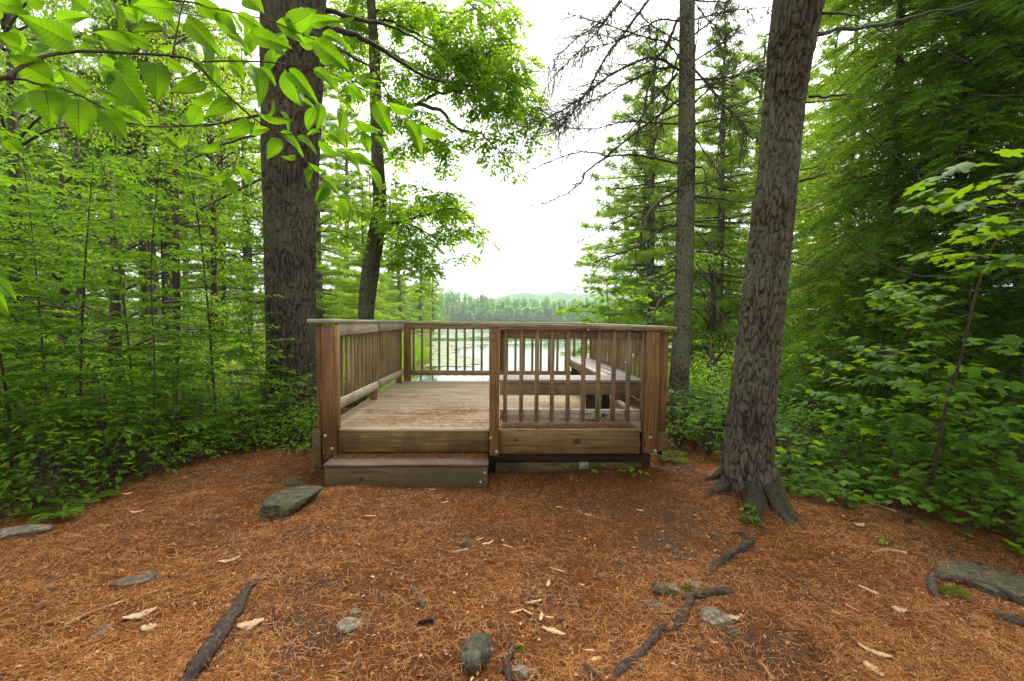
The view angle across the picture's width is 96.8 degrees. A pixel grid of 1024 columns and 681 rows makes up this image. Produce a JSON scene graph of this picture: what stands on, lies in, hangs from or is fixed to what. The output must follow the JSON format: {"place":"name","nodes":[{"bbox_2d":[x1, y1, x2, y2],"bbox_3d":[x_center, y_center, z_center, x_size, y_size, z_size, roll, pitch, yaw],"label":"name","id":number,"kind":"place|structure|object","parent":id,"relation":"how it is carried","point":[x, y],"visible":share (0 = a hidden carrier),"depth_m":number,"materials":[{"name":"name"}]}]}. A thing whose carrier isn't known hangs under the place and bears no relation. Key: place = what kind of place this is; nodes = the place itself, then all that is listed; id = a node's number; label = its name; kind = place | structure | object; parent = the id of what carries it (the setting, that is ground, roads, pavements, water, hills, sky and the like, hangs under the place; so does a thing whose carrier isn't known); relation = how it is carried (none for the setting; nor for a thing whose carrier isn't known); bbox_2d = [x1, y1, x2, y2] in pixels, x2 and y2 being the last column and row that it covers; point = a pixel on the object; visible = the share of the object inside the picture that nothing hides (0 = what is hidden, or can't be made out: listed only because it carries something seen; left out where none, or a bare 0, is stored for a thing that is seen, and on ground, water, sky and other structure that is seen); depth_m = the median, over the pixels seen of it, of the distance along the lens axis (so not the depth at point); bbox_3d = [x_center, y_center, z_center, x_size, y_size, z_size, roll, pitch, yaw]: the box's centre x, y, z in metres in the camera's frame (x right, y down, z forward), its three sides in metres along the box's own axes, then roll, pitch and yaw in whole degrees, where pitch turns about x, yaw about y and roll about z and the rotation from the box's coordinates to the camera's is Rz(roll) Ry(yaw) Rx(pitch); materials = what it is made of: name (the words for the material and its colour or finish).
{"place":"outdoors","nodes":[
{"label":"outdoors","id":0,"kind":"place"},
{"bbox_2d":[0,0,1012,314],"label":"sky","id":1,"kind":"structure","parent":0,"point":[528,257],"materials":[{"name":"white"}]},
{"bbox_2d":[0,316,1023,680],"bbox_3d":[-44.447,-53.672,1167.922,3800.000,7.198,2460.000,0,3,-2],"label":"ground","id":2,"kind":"structure","parent":0,"point":[198,538],"depth_m":3.01,"materials":[{"name":"brown soil"}]},
{"bbox_2d":[0,524,53,538],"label":"rock","id":3,"kind":"object","parent":2,"relation":"on","point":[12,532],"visible":0.88,"depth_m":3.38,"materials":[{"name":"stone"}]},
{"bbox_2d":[0,20,89,317],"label":"pine tree","id":4,"kind":"object","parent":2,"relation":"on","point":[4,276],"visible":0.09,"depth_m":16.74,"materials":[{"name":"plant"}]},
{"bbox_2d":[0,85,94,394],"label":"beech sapling","id":5,"kind":"object","parent":2,"relation":"on","point":[45,326],"visible":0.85,"depth_m":4.30,"materials":[{"name":"green plant"}]},
{"bbox_2d":[0,0,104,254],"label":"beech tree","id":6,"kind":"object","parent":2,"relation":"on","point":[33,117],"visible":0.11,"depth_m":11.41,"materials":[{"name":"green plant"}]},
{"bbox_2d":[0,1,109,309],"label":"pine tree","id":7,"kind":"object","parent":2,"relation":"on","point":[28,35],"visible":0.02,"depth_m":20.87,"materials":[{"name":"plant"}]},
{"bbox_2d":[18,498,99,524],"bbox_3d":[-3.719,1.393,3.701,0.491,0.070,0.454,0,3,-20],"label":"fern","id":8,"kind":"object","parent":2,"relation":"on","point":[64,512],"visible":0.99,"depth_m":3.69,"materials":[{"name":"green plant"}]},
{"bbox_2d":[0,188,135,467],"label":"beech sapling","id":9,"kind":"object","parent":2,"relation":"on","point":[8,402],"visible":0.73,"depth_m":4.63,"materials":[{"name":"green plant"}]},
{"bbox_2d":[0,132,138,405],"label":"beech sapling","id":10,"kind":"object","parent":2,"relation":"on","point":[51,240],"visible":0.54,"depth_m":5.79,"materials":[{"name":"green plant"}]},
{"bbox_2d":[0,111,140,321],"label":"beech tree","id":11,"kind":"object","parent":2,"relation":"on","point":[102,130],"visible":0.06,"depth_m":15.43,"materials":[{"name":"green plant"}]},
{"bbox_2d":[7,0,140,335],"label":"pine tree","id":12,"kind":"object","parent":2,"relation":"on","point":[127,255],"visible":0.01,"depth_m":25.63,"materials":[{"name":"plant"}]},
{"bbox_2d":[0,0,161,374],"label":"beech tree","id":13,"kind":"object","parent":2,"relation":"on","point":[8,21],"visible":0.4,"depth_m":8.34,"materials":[{"name":"green plant"}]},
{"bbox_2d":[22,366,158,470],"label":"beech sapling","id":14,"kind":"object","parent":2,"relation":"on","point":[95,412],"visible":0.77,"depth_m":4.42,"materials":[{"name":"green plant"}]},
{"bbox_2d":[0,117,181,369],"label":"beech tree","id":15,"kind":"object","parent":2,"relation":"on","point":[63,180],"visible":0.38,"depth_m":8.97,"materials":[{"name":"green plant"}]},
{"bbox_2d":[0,91,193,346],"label":"beech tree","id":16,"kind":"object","parent":2,"relation":"on","point":[76,160],"visible":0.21,"depth_m":11.89,"materials":[{"name":"green plant"}]},
{"bbox_2d":[0,145,195,444],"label":"beech sapling","id":17,"kind":"object","parent":2,"relation":"on","point":[70,374],"visible":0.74,"depth_m":4.86,"materials":[{"name":"green plant"}]},
{"bbox_2d":[25,0,210,342],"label":"pine tree","id":18,"kind":"object","parent":2,"relation":"on","point":[157,243],"visible":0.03,"depth_m":17.88,"materials":[{"name":"plant"}]},
{"bbox_2d":[14,157,228,415],"bbox_3d":[-4.934,-0.419,5.910,1.823,3.448,1.961,0,3,-2],"label":"beech sapling","id":19,"kind":"object","parent":2,"relation":"on","point":[110,327],"visible":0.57,"depth_m":5.61,"materials":[{"name":"green plant"}]},
{"bbox_2d":[0,171,264,397],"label":"beech tree","id":20,"kind":"object","parent":2,"relation":"on","point":[113,306],"visible":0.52,"depth_m":7.66,"materials":[{"name":"green plant"}]},
{"bbox_2d":[108,572,159,589],"bbox_3d":[-2.240,1.440,2.704,0.244,0.050,0.121,-1,3,-30],"label":"rock","id":21,"kind":"object","parent":2,"relation":"on","point":[136,578],"visible":0.85,"depth_m":2.69,"materials":[{"name":"stone"}]},
{"bbox_2d":[49,134,227,452],"bbox_3d":[-3.590,-0.194,4.447,1.390,3.100,1.939,-2,3,-39],"label":"beech sapling","id":22,"kind":"object","parent":2,"relation":"on","point":[150,268],"visible":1,"depth_m":4.36,"materials":[{"name":"green plant"}]},
{"bbox_2d":[36,0,252,344],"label":"pine tree","id":23,"kind":"object","parent":2,"relation":"on","point":[187,10],"visible":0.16,"depth_m":16.98,"materials":[{"name":"green plant"}]},
{"bbox_2d":[95,147,194,330],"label":"pine tree","id":24,"kind":"object","parent":2,"relation":"on","point":[139,273],"visible":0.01,"depth_m":32.70,"materials":[{"name":"plant"}]},
{"bbox_2d":[36,140,264,344],"bbox_3d":[-11.901,-3.014,15.242,9.733,7.004,5.515,0,3,-2],"label":"beech tree","id":25,"kind":"object","parent":2,"relation":"on","point":[144,248],"visible":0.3,"depth_m":14.80,"materials":[{"name":"green plant"}]},
{"bbox_2d":[83,0,235,343],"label":"pine tree","id":26,"kind":"object","parent":2,"relation":"on","point":[184,42],"visible":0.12,"depth_m":18.04,"materials":[{"name":"green plant"}]},
{"bbox_2d":[72,1,259,355],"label":"beech tree","id":27,"kind":"object","parent":2,"relation":"on","point":[175,274],"visible":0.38,"depth_m":12.56,"materials":[{"name":"green plant"}]},
{"bbox_2d":[116,335,244,450],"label":"beech sapling","id":28,"kind":"object","parent":2,"relation":"on","point":[199,420],"visible":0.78,"depth_m":5.17,"materials":[{"name":"green plant"}]},
{"bbox_2d":[135,104,230,331],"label":"pine tree","id":29,"kind":"object","parent":2,"relation":"on","point":[194,295],"visible":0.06,"depth_m":45.53,"materials":[{"name":"plant"}]},
{"bbox_2d":[0,318,403,520],"bbox_3d":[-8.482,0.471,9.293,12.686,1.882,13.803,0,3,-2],"label":"undergrowth","id":30,"kind":"object","parent":2,"relation":"on","point":[21,449],"visible":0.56,"depth_m":5.07,"materials":[{"name":"green plant"}]},
{"bbox_2d":[143,105,264,355],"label":"beech tree","id":31,"kind":"object","parent":2,"relation":"on","point":[213,286],"visible":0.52,"depth_m":13.75,"materials":[{"name":"green plant"}]},
{"bbox_2d":[111,110,300,425],"bbox_3d":[-3.964,-0.733,5.965,2.140,4.014,2.050,0,3,-2],"label":"beech sapling","id":32,"kind":"object","parent":2,"relation":"on","point":[207,333],"visible":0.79,"depth_m":5.79,"materials":[{"name":"green plant"}]},
{"bbox_2d":[159,0,261,344],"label":"beech tree","id":33,"kind":"object","parent":2,"relation":"on","point":[231,45],"visible":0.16,"depth_m":18.89,"materials":[{"name":"green plant"}]},
{"bbox_2d":[159,23,263,338],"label":"pine tree","id":34,"kind":"object","parent":2,"relation":"on","point":[187,284],"visible":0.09,"depth_m":29.35,"materials":[{"name":"green plant"}]},
{"bbox_2d":[179,578,259,680],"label":"exposed root","id":35,"kind":"object","parent":2,"relation":"on","point":[207,650],"visible":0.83,"depth_m":2.18,"materials":[{"name":"wood"}]},
{"bbox_2d":[0,0,446,315],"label":"beech tree","id":36,"kind":"object","parent":2,"relation":"on","point":[49,101],"visible":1,"depth_m":1.18,"materials":[{"name":"green plant"}]},
{"bbox_2d":[187,38,264,339],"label":"pine tree","id":37,"kind":"object","parent":2,"relation":"on","point":[246,251],"visible":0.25,"depth_m":24.47,"materials":[{"name":"green plant"}]},
{"bbox_2d":[201,390,273,450],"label":"beech sapling","id":38,"kind":"object","parent":2,"relation":"on","point":[242,419],"visible":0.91,"depth_m":5.38,"materials":[{"name":"green plant"}]},
{"bbox_2d":[202,291,300,423],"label":"beech sapling","id":39,"kind":"object","parent":2,"relation":"on","point":[275,357],"visible":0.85,"depth_m":6.18,"materials":[{"name":"green plant"}]},
{"bbox_2d":[123,0,453,418],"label":"white pine","id":40,"kind":"object","parent":2,"relation":"on","point":[289,207],"visible":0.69,"depth_m":6.72,"materials":[{"name":"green plant"}]},
{"bbox_2d":[259,485,321,518],"bbox_3d":[-1.831,1.371,3.777,0.371,0.194,0.464,0,3,-2],"label":"rock","id":41,"kind":"object","parent":2,"relation":"on","point":[286,502],"visible":0.9,"depth_m":3.67,"materials":[{"name":"grey stone"}]},
{"bbox_2d":[264,362,316,432],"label":"beech sapling","id":42,"kind":"object","parent":2,"relation":"on","point":[298,409],"visible":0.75,"depth_m":6.05,"materials":[{"name":"green plant"}]},
{"bbox_2d":[258,67,359,325],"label":"pine tree","id":43,"kind":"object","parent":2,"relation":"on","point":[325,295],"visible":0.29,"depth_m":30.33,"materials":[{"name":"green plant"}]},
{"bbox_2d":[336,617,363,633],"bbox_3d":[-0.845,1.477,2.359,0.113,0.039,0.124,3,4,42],"label":"rock","id":44,"kind":"object","parent":2,"relation":"on","point":[340,626],"visible":0.94,"depth_m":2.34,"materials":[{"name":"stone"}]},
{"bbox_2d":[321,84,384,335],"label":"pine tree","id":45,"kind":"object","parent":2,"relation":"on","point":[346,188],"visible":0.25,"depth_m":39.33,"materials":[{"name":"green plant"}]},
{"bbox_2d":[328,175,386,336],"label":"pine tree","id":46,"kind":"object","parent":2,"relation":"on","point":[359,262],"visible":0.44,"depth_m":27.64,"materials":[{"name":"green plant"}]},
{"bbox_2d":[353,160,403,319],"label":"pine tree","id":47,"kind":"object","parent":2,"relation":"on","point":[381,308],"visible":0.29,"depth_m":51.31,"materials":[{"name":"plant"}]},
{"bbox_2d":[379,177,425,331],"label":"pine tree","id":48,"kind":"object","parent":2,"relation":"on","point":[399,298],"visible":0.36,"depth_m":65.16,"materials":[{"name":"green plant"}]},
{"bbox_2d":[323,453,488,488],"bbox_3d":[-1.018,1.354,4.548,1.567,0.362,0.408,0,3,-2],"label":"wooden step","id":49,"kind":"object","parent":2,"relation":"on","point":[456,472],"visible":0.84,"depth_m":4.36,"materials":[{"name":"brown wood"}]},
{"bbox_2d":[334,452,487,460],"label":"needle litter","id":50,"kind":"object","parent":49,"relation":"on","point":[392,454],"visible":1,"depth_m":4.62,"materials":[{"name":"plant"}]},
{"bbox_2d":[403,220,441,321],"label":"pine tree","id":51,"kind":"object","parent":2,"relation":"on","point":[420,311],"visible":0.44,"depth_m":83.48,"materials":[{"name":"plant"}]},
{"bbox_2d":[422,245,448,330],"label":"pine tree","id":52,"kind":"object","parent":2,"relation":"on","point":[433,316],"visible":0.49,"depth_m":104.42,"materials":[{"name":"plant"}]},
{"bbox_2d":[318,0,556,386],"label":"black birch","id":53,"kind":"object","parent":2,"relation":"on","point":[476,56],"visible":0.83,"depth_m":10.19,"materials":[{"name":"green plant"}]},
{"bbox_2d":[460,632,491,673],"bbox_3d":[-0.172,1.497,2.172,0.158,0.107,0.223,0,3,-2],"label":"rock","id":54,"kind":"object","parent":2,"relation":"on","point":[475,651],"visible":0.98,"depth_m":2.13,"materials":[{"name":"stone"}]},
{"bbox_2d":[307,319,676,474],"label":"viewing platform","id":55,"kind":"structure","parent":2,"relation":"on","point":[537,450],"depth_m":4.73,"materials":[{"name":"brown wood"}]},
{"bbox_2d":[348,387,638,428],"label":"needle litter","id":56,"kind":"object","parent":55,"relation":"on","point":[566,425],"visible":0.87,"depth_m":5.01,"materials":[{"name":"brown plant"}]},
{"bbox_2d":[499,356,640,408],"bbox_3d":[0.612,0.596,6.655,1.617,0.473,3.215,0,3,-2],"label":"corner bench","id":57,"kind":"object","parent":55,"relation":"on","point":[560,383],"visible":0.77,"depth_m":5.08,"materials":[{"name":"brown wood"}]},
{"bbox_2d":[260,333,729,406],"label":"grass","id":58,"kind":"structure","parent":2,"relation":"on","point":[418,353],"depth_m":25.89,"materials":[{"name":"plant"}]},
{"bbox_2d":[497,642,518,680],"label":"exposed root","id":59,"kind":"object","parent":2,"relation":"on","point":[508,672],"visible":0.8,"depth_m":2.12,"materials":[{"name":"wood"}]},
{"bbox_2d":[323,276,698,321],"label":"wood","id":60,"kind":"object","parent":2,"relation":"on","point":[455,307],"visible":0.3,"depth_m":486.14,"materials":[{"name":"green plant"}]},
{"bbox_2d":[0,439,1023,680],"bbox_3d":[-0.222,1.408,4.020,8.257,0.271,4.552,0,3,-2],"label":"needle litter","id":61,"kind":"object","parent":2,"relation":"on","point":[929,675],"visible":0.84,"depth_m":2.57,"materials":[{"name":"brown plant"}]},
{"bbox_2d":[558,233,647,346],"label":"pine tree","id":62,"kind":"object","parent":2,"relation":"on","point":[617,282],"visible":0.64,"depth_m":10.19,"materials":[{"name":"green plant"}]},
{"bbox_2d":[595,73,676,367],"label":"pine tree","id":63,"kind":"object","parent":2,"relation":"on","point":[633,224],"visible":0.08,"depth_m":23.32,"materials":[{"name":"green plant"}]},
{"bbox_2d":[610,622,670,680],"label":"exposed root","id":64,"kind":"object","parent":2,"relation":"on","point":[628,661],"visible":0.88,"depth_m":2.17,"materials":[{"name":"wood"}]},
{"bbox_2d":[553,21,738,358],"bbox_3d":[6.117,-6.154,20.977,8.954,16.490,9.605,0,3,-7],"label":"pine tree","id":65,"kind":"object","parent":2,"relation":"on","point":[650,252],"visible":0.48,"depth_m":20.32,"materials":[{"name":"green plant"}]},
{"bbox_2d":[620,276,674,332],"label":"maple sapling","id":66,"kind":"object","parent":2,"relation":"on","point":[650,299],"visible":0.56,"depth_m":10.27,"materials":[{"name":"green plant"}]},
{"bbox_2d":[499,0,817,424],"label":"white pine","id":67,"kind":"object","parent":2,"relation":"on","point":[682,293],"visible":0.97,"depth_m":6.80,"materials":[{"name":"green plant"}]},
{"bbox_2d":[601,73,748,347],"bbox_3d":[9.917,-7.046,26.992,9.833,17.169,10.588,0,3,-1],"label":"pine tree","id":68,"kind":"object","parent":2,"relation":"on","point":[671,243],"visible":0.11,"depth_m":26.15,"materials":[{"name":"plant"}]},
{"bbox_2d":[655,590,700,637],"bbox_3d":[0.960,1.495,2.482,0.503,0.074,0.248,-1,3,-36],"label":"exposed root","id":69,"kind":"object","parent":2,"relation":"on","point":[678,620],"visible":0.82,"depth_m":2.43,"materials":[{"name":"wood"}]},
{"bbox_2d":[653,241,746,363],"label":"beech tree","id":70,"kind":"object","parent":2,"relation":"on","point":[712,320],"visible":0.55,"depth_m":13.69,"materials":[{"name":"green plant"}]},
{"bbox_2d":[680,586,734,606],"bbox_3d":[1.159,1.487,2.613,0.379,0.071,0.144,0,3,-19],"label":"exposed root","id":71,"kind":"object","parent":2,"relation":"on","point":[716,591],"visible":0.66,"depth_m":2.64,"materials":[{"name":"wood"}]},
{"bbox_2d":[660,0,761,353],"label":"pine tree","id":72,"kind":"object","parent":2,"relation":"on","point":[722,304],"visible":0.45,"depth_m":16.54,"materials":[{"name":"green plant"}]},
{"bbox_2d":[690,344,733,391],"bbox_3d":[4.392,1.105,9.435,1.767,2.038,2.396,1,3,19],"label":"forest bush","id":73,"kind":"object","parent":2,"relation":"on","point":[713,360],"visible":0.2,"depth_m":9.61,"materials":[{"name":"green plant"}]},
{"bbox_2d":[700,606,732,629],"bbox_3d":[1.080,1.496,2.430,0.113,0.069,0.168,-2,3,-38],"label":"rock","id":74,"kind":"object","parent":2,"relation":"on","point":[722,619],"visible":0.89,"depth_m":2.41,"materials":[{"name":"stone"}]},
{"bbox_2d":[709,529,754,572],"bbox_3d":[1.497,1.461,3.141,0.211,0.090,0.778,3,4,42],"label":"exposed root","id":75,"kind":"object","parent":2,"relation":"on","point":[728,554],"visible":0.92,"depth_m":3.13,"materials":[{"name":"wood"}]},
{"bbox_2d":[667,30,833,344],"bbox_3d":[11.905,-6.994,22.970,8.972,16.664,9.584,1,3,20],"label":"pine tree","id":76,"kind":"object","parent":2,"relation":"on","point":[754,89],"visible":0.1,"depth_m":22.15,"materials":[{"name":"green plant"}]},
{"bbox_2d":[725,69,833,353],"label":"pine tree","id":77,"kind":"object","parent":2,"relation":"on","point":[753,185],"visible":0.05,"depth_m":17.30,"materials":[{"name":"plant"}]},
{"bbox_2d":[776,383,858,446],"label":"maple sapling","id":78,"kind":"object","parent":2,"relation":"on","point":[839,421],"visible":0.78,"depth_m":5.05,"materials":[{"name":"green plant"}]},
{"bbox_2d":[781,474,858,499],"bbox_3d":[2.647,1.324,4.112,0.657,0.094,0.558,1,3,8],"label":"fern","id":79,"kind":"object","parent":2,"relation":"on","point":[809,490],"visible":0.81,"depth_m":4.08,"materials":[{"name":"green plant"}]},
{"bbox_2d":[622,331,1023,554],"bbox_3d":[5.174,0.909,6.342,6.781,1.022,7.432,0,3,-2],"label":"undergrowth","id":80,"kind":"object","parent":2,"relation":"on","point":[996,495],"visible":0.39,"depth_m":4.58,"materials":[{"name":"green plant"}]},
{"bbox_2d":[791,19,874,337],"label":"pine tree","id":81,"kind":"object","parent":2,"relation":"on","point":[832,40],"visible":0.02,"depth_m":23.13,"materials":[{"name":"plant"}]},
{"bbox_2d":[785,325,881,413],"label":"maple sapling","id":82,"kind":"object","parent":2,"relation":"on","point":[809,384],"visible":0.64,"depth_m":7.01,"materials":[{"name":"green plant"}]},
{"bbox_2d":[699,0,979,530],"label":"white pine","id":83,"kind":"object","parent":2,"relation":"on","point":[747,471],"visible":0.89,"depth_m":3.77,"materials":[{"name":"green plant"}]},
{"bbox_2d":[741,0,942,367],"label":"hemlock tree","id":84,"kind":"object","parent":2,"relation":"on","point":[821,156],"visible":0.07,"depth_m":12.71,"materials":[{"name":"green plant"}]},
{"bbox_2d":[793,6,927,335],"bbox_3d":[9.225,-3.967,12.226,3.299,9.934,5.479,3,4,43],"label":"beech tree","id":85,"kind":"object","parent":2,"relation":"on","point":[817,236],"visible":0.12,"depth_m":11.56,"materials":[{"name":"green plant"}]},
{"bbox_2d":[726,0,1023,444],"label":"hemlock tree","id":86,"kind":"object","parent":2,"relation":"on","point":[832,283],"visible":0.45,"depth_m":7.51,"materials":[{"name":"green plant"}]},
{"bbox_2d":[787,336,977,456],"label":"maple sapling","id":87,"kind":"object","parent":2,"relation":"on","point":[874,380],"visible":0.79,"depth_m":4.76,"materials":[{"name":"green plant"}]},
{"bbox_2d":[778,0,1023,453],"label":"hemlock tree","id":88,"kind":"object","parent":2,"relation":"on","point":[962,140],"visible":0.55,"depth_m":6.51,"materials":[{"name":"green plant"}]},
{"bbox_2d":[782,0,1023,397],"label":"hemlock tree","id":89,"kind":"object","parent":2,"relation":"on","point":[807,230],"visible":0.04,"depth_m":10.28,"materials":[{"name":"green plant"}]},
{"bbox_2d":[787,0,1023,397],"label":"hemlock tree","id":90,"kind":"object","parent":2,"relation":"on","point":[949,179],"visible":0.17,"depth_m":8.31,"materials":[{"name":"green plant"}]},
{"bbox_2d":[838,267,989,412],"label":"maple sapling","id":91,"kind":"object","parent":2,"relation":"on","point":[873,319],"visible":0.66,"depth_m":5.83,"materials":[{"name":"green plant"}]},
{"bbox_2d":[836,0,1023,444],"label":"hemlock tree","id":92,"kind":"object","parent":2,"relation":"on","point":[1007,317],"visible":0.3,"depth_m":6.34,"materials":[{"name":"green plant"}]},
{"bbox_2d":[847,199,1023,501],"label":"maple sapling","id":93,"kind":"object","parent":2,"relation":"on","point":[1010,339],"visible":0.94,"depth_m":3.94,"materials":[{"name":"green plant"}]},
{"bbox_2d":[859,360,1023,492],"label":"maple sapling","id":94,"kind":"object","parent":2,"relation":"on","point":[909,442],"visible":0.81,"depth_m":4.02,"materials":[{"name":"green plant"}]},
{"bbox_2d":[902,149,1023,241],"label":"maple sapling","id":95,"kind":"object","parent":2,"relation":"on","point":[997,230],"visible":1,"depth_m":3.06,"materials":[{"name":"green plant"}]},
{"bbox_2d":[915,349,1023,472],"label":"maple sapling","id":96,"kind":"object","parent":2,"relation":"on","point":[1007,424],"visible":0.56,"depth_m":4.60,"materials":[{"name":"green plant"}]},
{"bbox_2d":[925,572,1023,606],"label":"exposed root","id":97,"kind":"object","parent":2,"relation":"on","point":[931,582],"visible":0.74,"depth_m":2.80,"materials":[{"name":"wood"}]},
{"bbox_2d":[929,559,1023,600],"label":"rock","id":98,"kind":"object","parent":2,"relation":"on","point":[1013,582],"visible":0.65,"depth_m":2.89,"materials":[{"name":"grey stone"}]},
{"bbox_2d":[950,430,1023,511],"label":"maple sapling","id":99,"kind":"object","parent":2,"relation":"on","point":[970,447],"visible":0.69,"depth_m":3.82,"materials":[{"name":"green plant"}]},
{"bbox_2d":[442,291,629,313],"bbox_3d":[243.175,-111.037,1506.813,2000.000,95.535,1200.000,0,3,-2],"label":"hill","id":100,"kind":"structure","parent":0,"point":[558,295],"depth_m":1290.73,"materials":[{"name":"plant"}]},
{"bbox_2d":[411,323,734,380],"bbox_3d":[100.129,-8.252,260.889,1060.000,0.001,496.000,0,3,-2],"label":"pond water","id":101,"kind":"structure","parent":0,"point":[477,353],"depth_m":34.00,"materials":[{"name":"grey liquid"}]},
{"bbox_2d":[424,323,692,366],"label":"lily pads","id":102,"kind":"object","parent":101,"relation":"on","point":[443,357],"visible":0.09,"depth_m":44.80,"materials":[{"name":"green plant"}]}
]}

